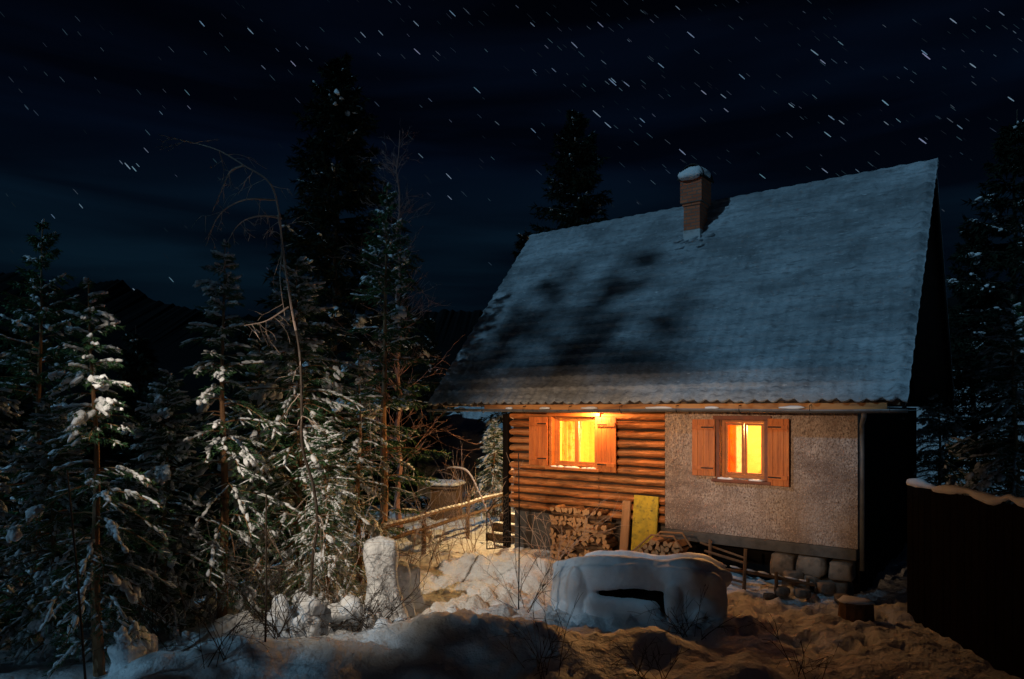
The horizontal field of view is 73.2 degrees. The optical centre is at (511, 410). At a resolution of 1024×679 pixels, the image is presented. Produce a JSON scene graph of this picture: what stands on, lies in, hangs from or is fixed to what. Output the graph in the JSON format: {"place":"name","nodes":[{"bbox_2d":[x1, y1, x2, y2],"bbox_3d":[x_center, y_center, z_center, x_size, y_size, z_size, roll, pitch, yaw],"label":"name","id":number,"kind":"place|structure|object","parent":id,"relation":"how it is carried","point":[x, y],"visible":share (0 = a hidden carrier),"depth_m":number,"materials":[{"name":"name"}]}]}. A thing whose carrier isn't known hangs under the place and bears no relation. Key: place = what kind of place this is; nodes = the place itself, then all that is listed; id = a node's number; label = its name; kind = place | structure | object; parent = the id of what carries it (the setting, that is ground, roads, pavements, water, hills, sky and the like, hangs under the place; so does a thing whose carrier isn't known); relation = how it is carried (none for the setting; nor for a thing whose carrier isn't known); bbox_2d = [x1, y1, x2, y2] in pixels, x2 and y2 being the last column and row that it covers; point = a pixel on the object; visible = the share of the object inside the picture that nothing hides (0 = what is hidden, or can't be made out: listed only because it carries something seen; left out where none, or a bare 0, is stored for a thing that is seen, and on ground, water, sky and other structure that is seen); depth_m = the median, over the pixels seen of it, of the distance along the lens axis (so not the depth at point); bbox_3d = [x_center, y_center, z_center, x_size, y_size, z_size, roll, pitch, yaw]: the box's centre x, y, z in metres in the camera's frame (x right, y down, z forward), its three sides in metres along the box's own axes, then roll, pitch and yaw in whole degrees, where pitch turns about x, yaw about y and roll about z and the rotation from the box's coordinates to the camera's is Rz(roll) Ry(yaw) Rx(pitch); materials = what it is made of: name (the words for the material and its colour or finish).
{"place":"outdoors","nodes":[
{"label":"outdoors","id":0,"kind":"place"},
{"bbox_2d":[438,466,495,547],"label":"arched sapling","id":1,"kind":"object","parent":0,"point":[466,470],"visible":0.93,"depth_m":13.59,"materials":[{"name":"brown plant"}]},
{"bbox_2d":[0,382,1023,678],"bbox_3d":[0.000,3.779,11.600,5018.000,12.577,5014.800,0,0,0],"label":"ground","id":2,"kind":"structure","parent":0,"point":[454,626],"depth_m":8.44,"materials":[{"name":"white snow"}]},
{"bbox_2d":[0,353,46,649],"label":"spruce tree","id":3,"kind":"object","parent":2,"relation":"on","point":[8,438],"visible":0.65,"depth_m":9.60,"materials":[{"name":"green plant"}]},
{"bbox_2d":[0,316,102,643],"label":"spruce tree","id":4,"kind":"object","parent":2,"relation":"on","point":[23,412],"visible":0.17,"depth_m":18.85,"materials":[{"name":"green plant"}]},
{"bbox_2d":[0,391,135,664],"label":"spruce tree","id":5,"kind":"object","parent":2,"relation":"on","point":[46,424],"visible":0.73,"depth_m":8.80,"materials":[{"name":"green plant"}]},
{"bbox_2d":[0,218,138,646],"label":"spruce tree","id":6,"kind":"object","parent":2,"relation":"on","point":[19,366],"visible":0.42,"depth_m":14.02,"materials":[{"name":"green plant"}]},
{"bbox_2d":[66,470,86,678],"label":"stake","id":7,"kind":"object","parent":2,"relation":"on","point":[79,602],"visible":1,"depth_m":6.99,"materials":[{"name":"brown wood"}]},
{"bbox_2d":[6,277,187,678],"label":"spruce tree","id":8,"kind":"object","parent":2,"relation":"on","point":[135,633],"visible":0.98,"depth_m":7.88,"materials":[{"name":"green plant"}]},
{"bbox_2d":[63,545,172,670],"bbox_3d":[-4.933,2.369,8.445,1.169,1.450,1.464,0,0,35],"label":"bare shrub","id":9,"kind":"object","parent":2,"relation":"on","point":[151,626],"visible":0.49,"depth_m":8.52,"materials":[{"name":"brown plant"}]},
{"bbox_2d":[68,463,181,666],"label":"spruce tree","id":10,"kind":"object","parent":2,"relation":"on","point":[125,521],"visible":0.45,"depth_m":8.75,"materials":[{"name":"green plant"}]},
{"bbox_2d":[107,640,146,676],"bbox_3d":[-4.379,2.907,7.965,0.517,0.537,0.498,0,0,35],"label":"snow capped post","id":11,"kind":"object","parent":2,"relation":"on","point":[119,658],"visible":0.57,"depth_m":7.78,"materials":[{"name":"white snow"}]},
{"bbox_2d":[68,325,208,614],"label":"spruce tree","id":12,"kind":"object","parent":2,"relation":"on","point":[135,371],"visible":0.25,"depth_m":20.70,"materials":[{"name":"green plant"}]},
{"bbox_2d":[146,634,157,653],"bbox_3d":[-4.243,2.910,8.108,0.316,0.570,0.314,0,0,-13],"label":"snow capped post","id":13,"kind":"object","parent":2,"relation":"on","point":[154,643],"visible":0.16,"depth_m":8.06,"materials":[{"name":"white wood"}]},
{"bbox_2d":[67,368,248,646],"bbox_3d":[-4.719,1.567,9.348,2.191,4.291,2.120,0,0,-15],"label":"spruce tree","id":14,"kind":"object","parent":2,"relation":"on","point":[161,473],"visible":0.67,"depth_m":9.28,"materials":[{"name":"green plant"}]},
{"bbox_2d":[0,364,417,634],"bbox_3d":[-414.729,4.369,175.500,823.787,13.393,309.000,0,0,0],"label":"valley forest","id":15,"kind":"object","parent":2,"relation":"on","point":[407,422],"visible":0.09,"depth_m":40.73,"materials":[{"name":"green plant"}]},
{"bbox_2d":[197,626,248,645],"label":"snow laden bush","id":16,"kind":"object","parent":2,"relation":"on","point":[224,631],"visible":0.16,"depth_m":8.36,"materials":[{"name":"white snow"}]},
{"bbox_2d":[146,561,301,668],"bbox_3d":[-3.177,2.192,7.569,1.476,1.222,1.326,0,0,-35],"label":"bare shrub","id":17,"kind":"object","parent":2,"relation":"on","point":[229,633],"visible":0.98,"depth_m":7.57,"materials":[{"name":"brown plant"}]},
{"bbox_2d":[148,238,303,627],"bbox_3d":[-4.030,0.545,9.858,2.252,5.895,1.952,0,0,37],"label":"spruce tree","id":18,"kind":"object","parent":2,"relation":"on","point":[228,464],"visible":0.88,"depth_m":9.70,"materials":[{"name":"green plant"}]},
{"bbox_2d":[188,326,303,594],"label":"spruce tree","id":19,"kind":"object","parent":2,"relation":"on","point":[243,337],"visible":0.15,"depth_m":19.71,"materials":[{"name":"green plant"}]},
{"bbox_2d":[158,134,341,596],"bbox_3d":[-3.408,-0.553,9.055,2.304,6.261,1.125,0,0,18],"label":"bowed birch","id":20,"kind":"object","parent":2,"relation":"on","point":[278,217],"visible":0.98,"depth_m":8.91,"materials":[{"name":"brown plant"}]},
{"bbox_2d":[168,500,340,652],"bbox_3d":[-2.891,2.064,7.753,1.890,1.837,3.211,0,0,-18],"label":"bare shrub","id":21,"kind":"object","parent":2,"relation":"on","point":[275,633],"visible":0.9,"depth_m":8.30,"materials":[{"name":"brown plant"}]},
{"bbox_2d":[199,321,309,599],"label":"spruce tree","id":22,"kind":"object","parent":2,"relation":"on","point":[257,350],"visible":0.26,"depth_m":11.69,"materials":[{"name":"green plant"}]},
{"bbox_2d":[264,495,266,641],"bbox_3d":[-2.793,2.029,7.800,0.044,2.140,0.026,0,0,0],"label":"stake","id":23,"kind":"object","parent":2,"relation":"on","point":[265,630],"visible":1,"depth_m":7.79,"materials":[{"name":"brown wood"}]},
{"bbox_2d":[230,308,323,514],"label":"spruce tree","id":24,"kind":"object","parent":2,"relation":"on","point":[281,440],"visible":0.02,"depth_m":23.78,"materials":[{"name":"green plant"}]},
{"bbox_2d":[193,256,380,612],"bbox_3d":[-3.453,0.836,10.908,3.257,6.594,3.367,0,0,21],"label":"spruce tree","id":25,"kind":"object","parent":2,"relation":"on","point":[303,308],"visible":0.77,"depth_m":10.66,"materials":[{"name":"green plant"}]},
{"bbox_2d":[222,568,374,640],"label":"snow laden bush","id":26,"kind":"object","parent":2,"relation":"on","point":[317,623],"visible":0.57,"depth_m":8.71,"materials":[{"name":"white snow"}]},
{"bbox_2d":[268,420,366,610],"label":"spruce tree","id":27,"kind":"object","parent":2,"relation":"on","point":[326,451],"visible":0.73,"depth_m":10.10,"materials":[{"name":"green plant"}]},
{"bbox_2d":[183,51,477,559],"bbox_3d":[-5.856,-3.136,20.931,7.834,15.626,7.718,0,0,-31],"label":"spruce tree","id":28,"kind":"object","parent":2,"relation":"on","point":[338,101],"visible":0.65,"depth_m":20.57,"materials":[{"name":"green plant"}]},
{"bbox_2d":[230,461,438,603],"bbox_3d":[-2.711,1.962,9.637,2.397,2.467,2.689,0,0,-44],"label":"bare shrub","id":29,"kind":"object","parent":2,"relation":"on","point":[319,582],"visible":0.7,"depth_m":9.52,"materials":[{"name":"brown plant"}]},
{"bbox_2d":[321,586,390,632],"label":"snow laden bush","id":30,"kind":"object","parent":2,"relation":"on","point":[339,616],"visible":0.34,"depth_m":9.09,"materials":[{"name":"white snow"}]},
{"bbox_2d":[319,342,397,590],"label":"spruce tree","id":31,"kind":"object","parent":2,"relation":"on","point":[356,447],"visible":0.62,"depth_m":11.57,"materials":[{"name":"green plant"}]},
{"bbox_2d":[294,536,458,634],"bbox_3d":[-1.583,2.333,9.039,2.101,1.623,1.834,0,0,27],"label":"bare shrub","id":32,"kind":"object","parent":2,"relation":"on","point":[373,610],"visible":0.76,"depth_m":8.90,"materials":[{"name":"brown plant"}]},
{"bbox_2d":[363,535,409,621],"bbox_3d":[-1.738,2.491,9.746,0.734,1.468,0.656,0,0,-24],"label":"snow capped post","id":33,"kind":"object","parent":2,"relation":"on","point":[374,553],"visible":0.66,"depth_m":9.52,"materials":[{"name":"white snow"}]},
{"bbox_2d":[369,610,411,629],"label":"snow laden bush","id":34,"kind":"object","parent":2,"relation":"on","point":[386,620],"visible":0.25,"depth_m":8.82,"materials":[{"name":"white snow"}]},
{"bbox_2d":[329,182,452,552],"bbox_3d":[-2.836,-0.814,15.448,2.903,8.637,2.941,0,0,4],"label":"spruce tree","id":35,"kind":"object","parent":2,"relation":"on","point":[397,313],"visible":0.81,"depth_m":15.47,"materials":[{"name":"green plant"}]},
{"bbox_2d":[318,118,483,531],"bbox_3d":[-2.786,-1.767,16.653,3.822,10.124,3.367,0,0,-39],"label":"bare larch","id":36,"kind":"object","parent":2,"relation":"on","point":[397,423],"visible":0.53,"depth_m":16.45,"materials":[{"name":"brown plant"}]},
{"bbox_2d":[397,560,415,618],"bbox_3d":[-1.549,2.679,9.931,0.407,1.051,0.386,0,0,-25],"label":"snow capped post","id":37,"kind":"object","parent":2,"relation":"on","point":[403,573],"visible":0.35,"depth_m":9.81,"materials":[{"name":"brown wood"}]},
{"bbox_2d":[376,293,437,462],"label":"spruce tree","id":38,"kind":"object","parent":2,"relation":"on","point":[419,428],"visible":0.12,"depth_m":26.95,"materials":[{"name":"green plant"}]},
{"bbox_2d":[344,413,475,569],"bbox_3d":[-1.624,1.403,12.072,2.054,3.130,2.572,0,0,0],"label":"bare shrub","id":39,"kind":"object","parent":2,"relation":"on","point":[417,533],"visible":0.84,"depth_m":12.01,"materials":[{"name":"brown plant"}]},
{"bbox_2d":[408,564,424,609],"bbox_3d":[-1.447,2.653,10.239,0.392,0.779,0.352,0,0,-32],"label":"snow capped post","id":40,"kind":"object","parent":2,"relation":"on","point":[414,571],"visible":0.37,"depth_m":10.12,"materials":[{"name":"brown wood"}]},
{"bbox_2d":[371,440,491,563],"bbox_3d":[-1.582,1.769,12.918,2.597,2.421,2.908,0,0,0],"label":"bare shrub","id":41,"kind":"object","parent":2,"relation":"on","point":[436,527],"visible":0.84,"depth_m":12.96,"materials":[{"name":"brown plant"}]},
{"bbox_2d":[409,314,454,448],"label":"spruce tree","id":42,"kind":"object","parent":2,"relation":"on","point":[429,339],"visible":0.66,"depth_m":30.88,"materials":[{"name":"green plant"}]},
{"bbox_2d":[364,490,502,553],"bbox_3d":[-1.445,2.610,15.266,0.100,1.041,6.088,0,0,24],"label":"rail fence","id":43,"kind":"object","parent":2,"relation":"on","point":[414,518],"visible":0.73,"depth_m":14.80,"materials":[{"name":"brown wood"}]},
{"bbox_2d":[425,479,465,520],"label":"wood shed","id":44,"kind":"structure","parent":2,"relation":"on","point":[440,487],"depth_m":18.73,"materials":[{"name":"brown wood"}]},
{"bbox_2d":[416,429,514,552],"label":"bare shrub","id":45,"kind":"object","parent":2,"relation":"on","point":[469,492],"visible":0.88,"depth_m":14.63,"materials":[{"name":"brown plant"}]},
{"bbox_2d":[470,419,514,518],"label":"spruce tree","id":46,"kind":"object","parent":2,"relation":"on","point":[492,446],"visible":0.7,"depth_m":19.38,"materials":[{"name":"green plant"}]},
{"bbox_2d":[480,512,514,546],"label":"wooden steps","id":47,"kind":"structure","parent":2,"relation":"on","point":[501,531],"depth_m":15.70,"materials":[{"name":"brown wood"}]},
{"bbox_2d":[486,493,509,548],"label":"wire gate","id":48,"kind":"structure","parent":2,"relation":"on","point":[487,521],"depth_m":13.63,"materials":[{"name":"black metal"}]},
{"bbox_2d":[476,227,532,477],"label":"spruce tree","id":49,"kind":"object","parent":2,"relation":"on","point":[522,241],"visible":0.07,"depth_m":24.77,"materials":[{"name":"green plant"}]},
{"bbox_2d":[474,520,558,612],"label":"bare shrub","id":50,"kind":"object","parent":2,"relation":"on","point":[515,566],"visible":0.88,"depth_m":10.26,"materials":[{"name":"brown plant"}]},
{"bbox_2d":[518,453,519,609],"bbox_3d":[0.096,1.687,9.600,0.030,2.180,0.022,0,0,0],"label":"stake","id":51,"kind":"object","parent":2,"relation":"on","point":[519,534],"visible":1,"depth_m":9.59,"materials":[{"name":"brown wood"}]},
{"bbox_2d":[490,587,579,678],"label":"bare shrub","id":52,"kind":"object","parent":2,"relation":"on","point":[551,649],"visible":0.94,"depth_m":7.73,"materials":[{"name":"brown plant"}]},
{"bbox_2d":[467,453,625,576],"bbox_3d":[0.860,1.851,12.375,2.360,2.237,2.579,0,0,35],"label":"bare shrub","id":53,"kind":"object","parent":2,"relation":"on","point":[561,542],"visible":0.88,"depth_m":12.22,"materials":[{"name":"brown plant"}]},
{"bbox_2d":[474,109,621,476],"bbox_3d":[2.855,-4.277,26.666,7.662,15.283,7.549,0,0,34],"label":"spruce tree","id":54,"kind":"object","parent":2,"relation":"on","point":[574,156],"visible":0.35,"depth_m":26.68,"materials":[{"name":"green plant"}]},
{"bbox_2d":[619,500,631,550],"bbox_3d":[2.147,2.375,13.121,0.174,1.308,0.046,1,-6,37],"label":"leaning board","id":55,"kind":"object","parent":2,"relation":"on","point":[625,528],"visible":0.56,"depth_m":13.12,"materials":[{"name":"brown wood"}]},
{"bbox_2d":[550,550,732,629],"bbox_3d":[1.910,2.598,10.234,2.601,0.998,1.245,0,0,17],"label":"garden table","id":56,"kind":"object","parent":2,"relation":"on","point":[611,584],"visible":0.86,"depth_m":9.84,"materials":[{"name":"white wood"}]},
{"bbox_2d":[631,495,658,551],"bbox_3d":[2.472,2.314,12.870,0.504,1.428,0.041,1,-5,37],"label":"leaning board","id":57,"kind":"object","parent":2,"relation":"on","point":[645,518],"visible":0.51,"depth_m":12.89,"materials":[{"name":"yellow paint"}]},
{"bbox_2d":[600,637,689,678],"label":"bare shrub","id":58,"kind":"object","parent":2,"relation":"on","point":[638,670],"visible":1,"depth_m":7.53,"materials":[{"name":"brown plant"}]},
{"bbox_2d":[632,531,691,551],"bbox_3d":[2.408,2.558,11.786,1.261,0.984,0.394,0,0,37],"label":"wood cradle","id":59,"kind":"object","parent":2,"relation":"on","point":[656,535],"visible":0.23,"depth_m":11.63,"materials":[{"name":"brown wood"}]},
{"bbox_2d":[628,584,747,639],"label":"bare shrub","id":60,"kind":"object","parent":2,"relation":"on","point":[686,619],"visible":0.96,"depth_m":8.93,"materials":[{"name":"brown plant"}]},
{"bbox_2d":[426,158,954,596],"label":"log cottage","id":61,"kind":"structure","parent":2,"relation":"on","point":[755,374],"depth_m":13.08,"materials":[{"name":"brown wood"}]},
{"bbox_2d":[545,413,601,471],"bbox_3d":[1.276,0.635,13.985,1.280,1.160,0.292,0,0,37],"label":"window","id":62,"kind":"structure","parent":61,"relation":"in","point":[554,421],"depth_m":14.06,"materials":[{"name":"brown wood"}]},
{"bbox_2d":[711,416,771,484],"bbox_3d":[3.999,0.675,11.932,1.020,1.160,0.292,0,0,37],"label":"window","id":63,"kind":"structure","parent":61,"relation":"in","point":[762,421],"depth_m":11.97,"materials":[{"name":"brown wood"}]},
{"bbox_2d":[700,539,815,599],"bbox_3d":[3.945,2.680,11.386,1.971,0.853,0.717,0,0,37],"label":"wooden trestle","id":64,"kind":"object","parent":2,"relation":"on","point":[776,577],"visible":0.81,"depth_m":11.23,"materials":[{"name":"brown wood"}]},
{"bbox_2d":[763,593,774,599],"bbox_3d":[4.103,2.971,11.001,0.167,0.096,0.129,0,0,0],"label":"rubble stone","id":65,"kind":"object","parent":2,"relation":"on","point":[768,596],"visible":0.93,"depth_m":10.94,"materials":[{"name":"grey stone"}]},
{"bbox_2d":[775,586,789,596],"bbox_3d":[4.310,2.887,11.001,0.228,0.137,0.184,0,0,0],"label":"rubble stone","id":66,"kind":"object","parent":2,"relation":"on","point":[780,591],"visible":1,"depth_m":10.92,"materials":[{"name":"grey stone"}]},
{"bbox_2d":[782,570,803,582],"bbox_3d":[4.615,2.727,11.301,0.305,0.196,0.242,0,0,0],"label":"rubble stone","id":67,"kind":"object","parent":2,"relation":"on","point":[794,574],"visible":0.63,"depth_m":11.20,"materials":[{"name":"grey stone"}]},
{"bbox_2d":[748,614,838,678],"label":"bare shrub","id":68,"kind":"object","parent":2,"relation":"on","point":[801,666],"visible":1,"depth_m":7.57,"materials":[{"name":"brown plant"}]},
{"bbox_2d":[794,587,810,598],"bbox_3d":[4.595,2.891,10.905,0.243,0.148,0.202,0,0,0],"label":"rubble stone","id":69,"kind":"object","parent":2,"relation":"on","point":[801,593],"visible":1,"depth_m":10.82,"materials":[{"name":"grey stone"}]},
{"bbox_2d":[804,575,820,583],"bbox_3d":[4.877,2.760,11.202,0.260,0.167,0.208,0,0,0],"label":"rubble stone","id":70,"kind":"object","parent":2,"relation":"on","point":[813,579],"visible":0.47,"depth_m":11.11,"materials":[{"name":"grey stone"}]},
{"bbox_2d":[816,581,836,593],"bbox_3d":[5.023,2.828,10.999,0.278,0.185,0.220,0,0,0],"label":"rubble stone","id":71,"kind":"object","parent":2,"relation":"on","point":[826,587],"visible":0.99,"depth_m":10.90,"materials":[{"name":"grey stone"}]},
{"bbox_2d":[834,593,849,602],"bbox_3d":[5.139,2.928,10.700,0.226,0.131,0.173,0,0,0],"label":"rubble stone","id":72,"kind":"object","parent":2,"relation":"on","point":[837,596],"visible":0.5,"depth_m":10.70,"materials":[{"name":"grey stone"}]},
{"bbox_2d":[837,595,874,621],"bbox_3d":[4.935,2.922,9.901,0.519,0.460,0.520,0,0,0],"label":"chopping block","id":73,"kind":"object","parent":2,"relation":"on","point":[852,609],"depth_m":9.74,"materials":[{"name":"brown wood"}]},
{"bbox_2d":[914,376,977,495],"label":"spruce tree","id":74,"kind":"object","parent":2,"relation":"on","point":[936,415],"visible":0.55,"depth_m":16.35,"materials":[{"name":"green plant"}]},
{"bbox_2d":[906,478,1023,678],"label":"plank fence","id":75,"kind":"object","parent":2,"relation":"on","point":[965,571],"visible":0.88,"depth_m":8.59,"materials":[{"name":"brown wood"}]},
{"bbox_2d":[917,109,1023,503],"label":"spruce tree","id":76,"kind":"object","parent":2,"relation":"on","point":[986,289],"visible":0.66,"depth_m":17.05,"materials":[{"name":"green plant"}]},
{"bbox_2d":[917,221,1023,495],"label":"spruce tree","id":77,"kind":"object","parent":2,"relation":"on","point":[970,275],"visible":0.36,"depth_m":18.39,"materials":[{"name":"green plant"}]},
{"bbox_2d":[946,302,1023,503],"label":"spruce tree","id":78,"kind":"object","parent":2,"relation":"on","point":[1002,337],"visible":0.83,"depth_m":14.53,"materials":[{"name":"green plant"}]},
{"bbox_2d":[0,272,1023,434],"bbox_3d":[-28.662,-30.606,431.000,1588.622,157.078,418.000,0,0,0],"label":"hills","id":79,"kind":"structure","parent":0,"point":[161,324],"depth_m":373.73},
{"bbox_2d":[0,0,1023,320],"label":"sky","id":80,"kind":"structure","parent":0,"point":[465,242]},
{"bbox_2d":[1,0,1023,289],"bbox_3d":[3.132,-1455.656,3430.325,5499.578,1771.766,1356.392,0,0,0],"label":"stars","id":81,"kind":"object","parent":80,"relation":"in","point":[619,88],"visible":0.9,"depth_m":3588.46,"materials":[{"name":"white"}]},
{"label":"firewood log","id":82,"kind":"object","parent":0,"visible":0},
{"bbox_2d":[590,519,603,523],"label":"firewood log","id":83,"kind":"object","parent":82,"relation":"on","point":[594,521],"visible":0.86,"depth_m":13.36,"materials":[{"name":"brown wood"}]},
{"bbox_2d":[597,515,611,521],"bbox_3d":[1.776,2.075,13.260,0.281,0.095,0.111,0,-18,36],"label":"firewood log","id":84,"kind":"object","parent":83,"relation":"on","point":[604,518],"visible":0.9,"depth_m":13.22,"materials":[{"name":"brown wood"}]},
{"bbox_2d":[597,509,609,515],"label":"firewood log","id":85,"kind":"object","parent":84,"relation":"on","point":[603,512],"visible":1,"depth_m":13.28,"materials":[{"name":"brown wood"}]},
{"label":"firewood log","id":86,"kind":"object","parent":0,"visible":0},
{"bbox_2d":[574,513,585,517],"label":"firewood log","id":87,"kind":"object","parent":86,"relation":"on","point":[579,515],"visible":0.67,"depth_m":13.56,"materials":[{"name":"brown wood"}]},
{"bbox_2d":[573,505,584,512],"bbox_3d":[1.346,1.969,13.661,0.110,0.123,0.349,0,0,35],"label":"firewood log","id":88,"kind":"object","parent":87,"relation":"on","point":[575,509],"visible":0.74,"depth_m":13.55,"materials":[{"name":"brown wood"}]},
{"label":"firewood log","id":89,"kind":"object","parent":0,"visible":0},
{"bbox_2d":[674,546,688,553],"bbox_3d":[2.821,2.314,11.453,0.312,0.109,0.080,0,32,-46],"label":"firewood log","id":90,"kind":"object","parent":89,"relation":"on","point":[685,549],"visible":0.88,"depth_m":11.40,"materials":[{"name":"brown wood"}]},
{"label":"firewood log","id":91,"kind":"object","parent":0,"visible":0},
{"bbox_2d":[649,537,663,544],"bbox_3d":[2.470,2.238,11.722,0.119,0.106,0.314,26,17,40],"label":"firewood log","id":92,"kind":"object","parent":91,"relation":"on","point":[652,541],"visible":0.67,"depth_m":11.64,"materials":[{"name":"brown wood"}]},
{"bbox_2d":[656,538,667,545],"bbox_3d":[2.547,2.228,11.673,0.316,0.095,0.091,0,-31,-45],"label":"firewood log","id":93,"kind":"object","parent":91,"relation":"on","point":[660,542],"visible":0.78,"depth_m":11.58,"materials":[{"name":"brown wood"}]},
{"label":"firewood log","id":94,"kind":"object","parent":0,"visible":0},
{"bbox_2d":[672,539,687,547],"bbox_3d":[2.803,2.242,11.510,0.314,0.119,0.106,0,-38,-48],"label":"firewood log","id":95,"kind":"object","parent":94,"relation":"on","point":[682,542],"visible":0.84,"depth_m":11.46,"materials":[{"name":"brown wood"}]},
{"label":"firewood log","id":96,"kind":"object","parent":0,"visible":0},
{"bbox_2d":[585,545,599,549],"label":"firewood log","id":97,"kind":"object","parent":96,"relation":"on","point":[591,547],"visible":0.93,"depth_m":13.40,"materials":[{"name":"brown wood"}]},
{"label":"firewood log","id":98,"kind":"object","parent":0,"visible":0},
{"bbox_2d":[597,546,611,550],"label":"firewood log","id":99,"kind":"object","parent":98,"relation":"on","point":[601,548],"visible":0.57,"depth_m":13.21,"materials":[{"name":"brown wood"}]},
{"bbox_2d":[606,541,617,548],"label":"firewood log","id":100,"kind":"object","parent":99,"relation":"on","point":[611,545],"visible":1,"depth_m":13.18,"materials":[{"name":"brown wood"}]},
{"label":"firewood log","id":101,"kind":"object","parent":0,"visible":0},
{"bbox_2d":[602,536,615,543],"bbox_3d":[1.872,2.490,13.259,0.110,0.123,0.349,-9,-6,39],"label":"firewood log","id":102,"kind":"object","parent":101,"relation":"on","point":[610,539],"visible":0.94,"depth_m":13.20,"materials":[{"name":"brown wood"}]},
{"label":"firewood log","id":103,"kind":"object","parent":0,"visible":0},
{"bbox_2d":[602,533,612,539],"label":"firewood log","id":104,"kind":"object","parent":103,"relation":"on","point":[605,536],"visible":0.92,"depth_m":13.13,"materials":[{"name":"brown wood"}]},
{"bbox_2d":[597,529,612,533],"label":"firewood log","id":105,"kind":"object","parent":104,"relation":"on","point":[608,532],"visible":0.59,"depth_m":13.21,"materials":[{"name":"brown wood"}]},
{"bbox_2d":[602,523,616,530],"bbox_3d":[1.885,2.248,13.207,0.351,0.111,0.100,0,-16,-45],"label":"firewood log","id":106,"kind":"object","parent":105,"relation":"on","point":[607,527],"visible":0.78,"depth_m":13.14,"materials":[{"name":"brown wood"}]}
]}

